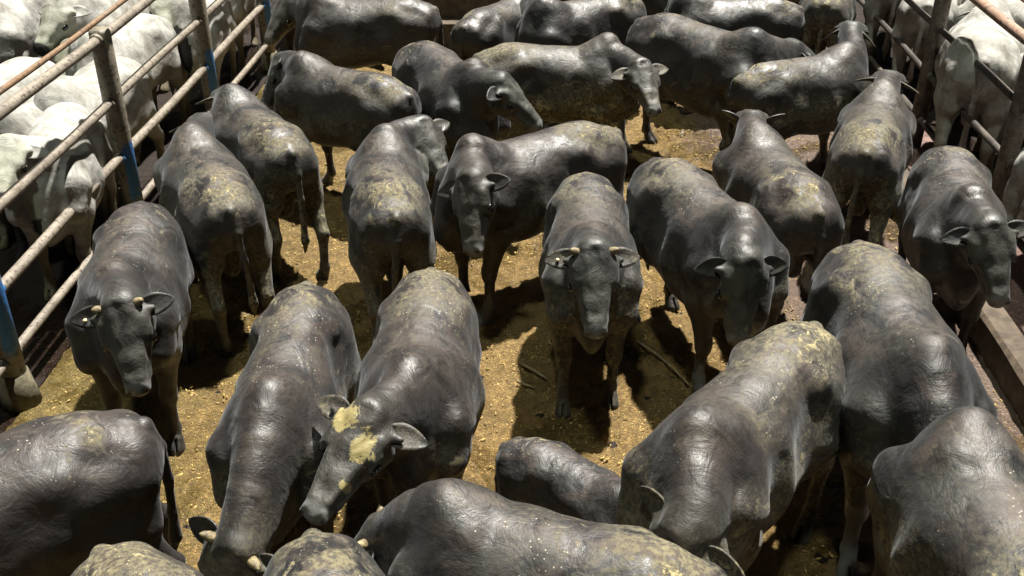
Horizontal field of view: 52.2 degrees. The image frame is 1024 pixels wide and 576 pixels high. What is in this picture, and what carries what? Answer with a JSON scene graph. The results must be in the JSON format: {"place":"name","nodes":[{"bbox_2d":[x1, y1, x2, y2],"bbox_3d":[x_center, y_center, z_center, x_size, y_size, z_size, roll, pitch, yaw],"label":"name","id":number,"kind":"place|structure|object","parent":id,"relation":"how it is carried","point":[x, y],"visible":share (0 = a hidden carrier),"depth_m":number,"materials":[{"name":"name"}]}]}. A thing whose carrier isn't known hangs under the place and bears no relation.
{"place":"outdoors","nodes":[
{"label":"outdoors","id":0,"kind":"place"},
{"bbox_2d":[0,0,289,432],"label":"pen ground","id":1,"kind":"structure","parent":0,"point":[46,346],"depth_m":8.65,"materials":[{"name":"brown soil"}]},
{"bbox_2d":[0,0,49,63],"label":"pale bull","id":2,"kind":"object","parent":1,"relation":"on","point":[19,23],"visible":0.34,"depth_m":10.92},
{"bbox_2d":[0,56,63,250],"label":"pale bull","id":3,"kind":"object","parent":1,"relation":"on","point":[12,68],"visible":0.12,"depth_m":8.95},
{"bbox_2d":[0,102,116,301],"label":"pale bull","id":4,"kind":"object","parent":1,"relation":"on","point":[72,176],"visible":0.75,"depth_m":7.71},
{"bbox_2d":[0,76,119,262],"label":"pale bull","id":5,"kind":"object","parent":1,"relation":"on","point":[22,119],"visible":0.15,"depth_m":8.28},
{"bbox_2d":[33,56,164,236],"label":"pale bull","id":6,"kind":"object","parent":1,"relation":"on","point":[81,87],"visible":0.33,"depth_m":9.08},
{"bbox_2d":[33,0,168,92],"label":"pale bull","id":7,"kind":"object","parent":1,"relation":"on","point":[61,21],"visible":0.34,"depth_m":10.24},
{"bbox_2d":[53,13,186,166],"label":"pale bull","id":8,"kind":"object","parent":1,"relation":"on","point":[141,38],"visible":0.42,"depth_m":10.45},
{"bbox_2d":[0,0,276,415],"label":"pipe fence","id":9,"kind":"object","parent":1,"relation":"on","point":[19,391],"visible":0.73,"depth_m":8.10,"materials":[{"name":"grey metal"}]},
{"bbox_2d":[149,0,238,118],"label":"pale bull","id":10,"kind":"object","parent":1,"relation":"on","point":[177,16],"visible":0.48,"depth_m":10.98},
{"bbox_2d":[230,0,257,72],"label":"pale bull","id":11,"kind":"object","parent":1,"relation":"on","point":[241,9],"visible":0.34,"depth_m":12.75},
{"bbox_2d":[6,64,1023,575],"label":"pen floor","id":12,"kind":"structure","parent":0,"point":[638,380],"depth_m":7.36,"materials":[{"name":"brown soil"}]},
{"bbox_2d":[0,409,185,575],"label":"black bull","id":13,"kind":"object","parent":12,"relation":"on","point":[76,487],"visible":0.82,"depth_m":4.64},
{"bbox_2d":[64,201,197,455],"bbox_3d":[-2.296,0.288,6.469,0.739,1.469,2.038,-5,31,-9],"label":"black bull","id":14,"kind":"object","parent":12,"relation":"on","point":[128,326],"visible":0.97,"depth_m":6.04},
{"bbox_2d":[71,541,203,575],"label":"black bull","id":15,"kind":"object","parent":12,"relation":"on","point":[133,558],"visible":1,"depth_m":4.08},
{"bbox_2d":[153,112,274,357],"bbox_3d":[-2.346,-0.610,8.103,0.730,1.379,2.432,-10,32,-17],"label":"black bull","id":16,"kind":"object","parent":12,"relation":"on","point":[211,200],"visible":0.83,"depth_m":7.21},
{"bbox_2d":[196,83,329,281],"bbox_3d":[-2.255,-1.078,8.907,0.710,1.379,2.476,-15,33,-24],"label":"black bull","id":17,"kind":"object","parent":12,"relation":"on","point":[273,152],"visible":0.8,"depth_m":8.05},
{"bbox_2d":[188,281,361,575],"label":"black bull","id":18,"kind":"object","parent":12,"relation":"on","point":[264,455],"visible":0.79,"depth_m":4.90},
{"bbox_2d":[263,528,385,575],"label":"black bull","id":19,"kind":"object","parent":12,"relation":"on","point":[312,552],"visible":1,"depth_m":4.12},
{"bbox_2d":[261,50,426,186],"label":"black bull","id":20,"kind":"object","parent":12,"relation":"on","point":[326,105],"visible":0.61,"depth_m":9.11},
{"bbox_2d":[264,0,443,70],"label":"black bull","id":21,"kind":"object","parent":12,"relation":"on","point":[357,34],"visible":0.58,"depth_m":10.97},
{"bbox_2d":[299,267,485,525],"bbox_3d":[-0.512,0.804,5.638,0.711,1.413,2.107,3,30,5],"label":"black bull","id":22,"kind":"object","parent":12,"relation":"on","point":[409,417],"visible":0.88,"depth_m":5.15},
{"bbox_2d":[341,114,449,343],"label":"black bull","id":23,"kind":"object","parent":12,"relation":"on","point":[385,198],"visible":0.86,"depth_m":7.15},
{"bbox_2d":[392,40,542,161],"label":"black bull","id":24,"kind":"object","parent":12,"relation":"on","point":[472,95],"visible":0.64,"depth_m":8.84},
{"bbox_2d":[450,0,521,60],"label":"black bull","id":25,"kind":"object","parent":12,"relation":"on","point":[476,30],"visible":0.34,"depth_m":10.94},
{"bbox_2d":[517,380,534,388],"bbox_3d":[0.096,0.661,7.154,0.142,0.022,0.023,18,35,28],"label":"stick","id":26,"kind":"object","parent":12,"relation":"on","point":[525,384],"visible":1,"depth_m":7.14,"materials":[{"name":"brown wood"}]},
{"bbox_2d":[430,120,626,325],"bbox_3d":[0.081,-0.543,7.879,0.878,1.493,1.814,27,39,38],"label":"black bull","id":27,"kind":"object","parent":12,"relation":"on","point":[491,198],"visible":0.73,"depth_m":7.48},
{"bbox_2d":[519,361,548,380],"bbox_3d":[0.155,0.579,7.295,0.025,0.022,0.285,-25,39,-36],"label":"stick","id":28,"kind":"object","parent":12,"relation":"on","point":[533,370],"visible":1,"depth_m":7.29,"materials":[{"name":"brown wood"}]},
{"bbox_2d":[354,478,727,575],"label":"black bull","id":29,"kind":"object","parent":12,"relation":"on","point":[449,527],"visible":0.97,"depth_m":4.20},
{"bbox_2d":[494,436,620,523],"bbox_3d":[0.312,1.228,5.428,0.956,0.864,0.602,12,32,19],"label":"black bull","id":30,"kind":"object","parent":12,"relation":"on","point":[560,477],"visible":0.41,"depth_m":5.27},
{"bbox_2d":[472,32,667,125],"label":"black bull","id":31,"kind":"object","parent":12,"relation":"on","point":[607,78],"visible":0.64,"depth_m":9.56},
{"bbox_2d":[514,0,646,128],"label":"black bull","id":32,"kind":"object","parent":12,"relation":"on","point":[563,23],"visible":0.37,"depth_m":10.75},
{"bbox_2d":[538,171,643,418],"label":"black bull","id":33,"kind":"object","parent":12,"relation":"on","point":[590,275],"visible":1,"depth_m":6.42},
{"bbox_2d":[642,0,667,15],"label":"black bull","id":34,"kind":"object","parent":12,"relation":"on","point":[653,7],"visible":0.03,"depth_m":12.31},
{"bbox_2d":[636,340,689,385],"bbox_3d":[1.074,0.523,7.391,0.043,0.022,0.624,-16,34,-25],"label":"stick","id":35,"kind":"object","parent":12,"relation":"on","point":[660,357],"visible":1,"depth_m":7.42,"materials":[{"name":"wood"}]},
{"bbox_2d":[626,157,789,392],"bbox_3d":[1.235,-0.051,7.069,0.863,1.456,1.906,-10,32,-17],"label":"black bull","id":36,"kind":"object","parent":12,"relation":"on","point":[710,251],"visible":0.86,"depth_m":6.62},
{"bbox_2d":[617,12,814,154],"bbox_3d":[1.879,-1.830,10.023,1.942,1.566,1.165,11,32,18],"label":"black bull","id":37,"kind":"object","parent":12,"relation":"on","point":[705,64],"visible":0.53,"depth_m":9.61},
{"bbox_2d":[616,321,845,575],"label":"black bull","id":38,"kind":"object","parent":12,"relation":"on","point":[719,468],"visible":0.88,"depth_m":4.72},
{"bbox_2d":[664,0,804,114],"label":"black bull","id":39,"kind":"object","parent":12,"relation":"on","point":[784,19],"visible":0.3,"depth_m":11.08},
{"bbox_2d":[712,109,844,331],"bbox_3d":[1.911,-0.578,8.049,0.735,1.378,2.207,-4,30,-8],"label":"black bull","id":40,"kind":"object","parent":12,"relation":"on","point":[773,180],"visible":0.71,"depth_m":7.25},
{"bbox_2d":[719,20,874,169],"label":"black bull","id":41,"kind":"object","parent":12,"relation":"on","point":[814,94],"visible":0.67,"depth_m":9.34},
{"bbox_2d":[798,0,856,54],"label":"black bull","id":42,"kind":"object","parent":12,"relation":"on","point":[823,18],"visible":0.52,"depth_m":11.49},
{"bbox_2d":[822,69,918,244],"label":"black bull","id":43,"kind":"object","parent":12,"relation":"on","point":[870,153],"visible":0.94,"depth_m":8.04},
{"bbox_2d":[800,240,997,575],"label":"black bull","id":44,"kind":"object","parent":12,"relation":"on","point":[911,373],"visible":0.57,"depth_m":5.22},
{"bbox_2d":[866,406,1023,575],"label":"black bull","id":45,"kind":"object","parent":12,"relation":"on","point":[945,494],"visible":1,"depth_m":4.33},
{"bbox_2d":[897,145,1023,353],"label":"black bull","id":46,"kind":"object","parent":12,"relation":"on","point":[959,234],"visible":0.88,"depth_m":6.86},
{"bbox_2d":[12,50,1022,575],"bbox_3d":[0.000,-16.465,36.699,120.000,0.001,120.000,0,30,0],"label":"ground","id":47,"kind":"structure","parent":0,"point":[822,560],"depth_m":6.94,"materials":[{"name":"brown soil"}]},
{"bbox_2d":[283,0,799,49],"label":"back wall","id":48,"kind":"structure","parent":47,"relation":"on","point":[452,13],"depth_m":13.76,"materials":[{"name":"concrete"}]},
{"bbox_2d":[811,43,1023,426],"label":"concrete kerb","id":49,"kind":"structure","parent":47,"relation":"on","point":[996,335],"depth_m":7.26,"materials":[{"name":"grey concrete"}]},
{"bbox_2d":[857,0,1023,253],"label":"pipe fence","id":50,"kind":"object","parent":47,"relation":"on","point":[1007,150],"visible":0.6,"depth_m":9.18,"materials":[{"name":"metal"}]},
{"bbox_2d":[826,45,1023,334],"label":"walkway","id":51,"kind":"structure","parent":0,"point":[1014,308],"depth_m":8.40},
{"bbox_2d":[855,0,1023,254],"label":"pen ground","id":52,"kind":"structure","parent":0,"point":[955,134],"depth_m":12.24,"materials":[{"name":"brown soil"}]},
{"bbox_2d":[863,0,903,73],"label":"pale bull","id":53,"kind":"object","parent":52,"relation":"on","point":[884,10],"visible":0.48,"depth_m":12.20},
{"bbox_2d":[891,0,962,117],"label":"pale bull","id":54,"kind":"object","parent":52,"relation":"on","point":[910,29],"visible":0.58,"depth_m":11.26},
{"bbox_2d":[933,0,1023,165],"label":"pale bull","id":55,"kind":"object","parent":52,"relation":"on","point":[977,33],"visible":0.77,"depth_m":9.44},
{"bbox_2d":[956,0,1023,28],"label":"pale bull","id":56,"kind":"object","parent":52,"relation":"on","point":[1015,8],"visible":0.09,"depth_m":10.88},
{"bbox_2d":[986,53,1023,176],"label":"pale bull","id":57,"kind":"object","parent":52,"relation":"on","point":[990,164],"visible":0.06,"depth_m":9.88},
{"bbox_2d":[1002,147,1023,242],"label":"pale bull","id":58,"kind":"object","parent":52,"relation":"on","point":[1013,199],"visible":0.49,"depth_m":7.93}
]}

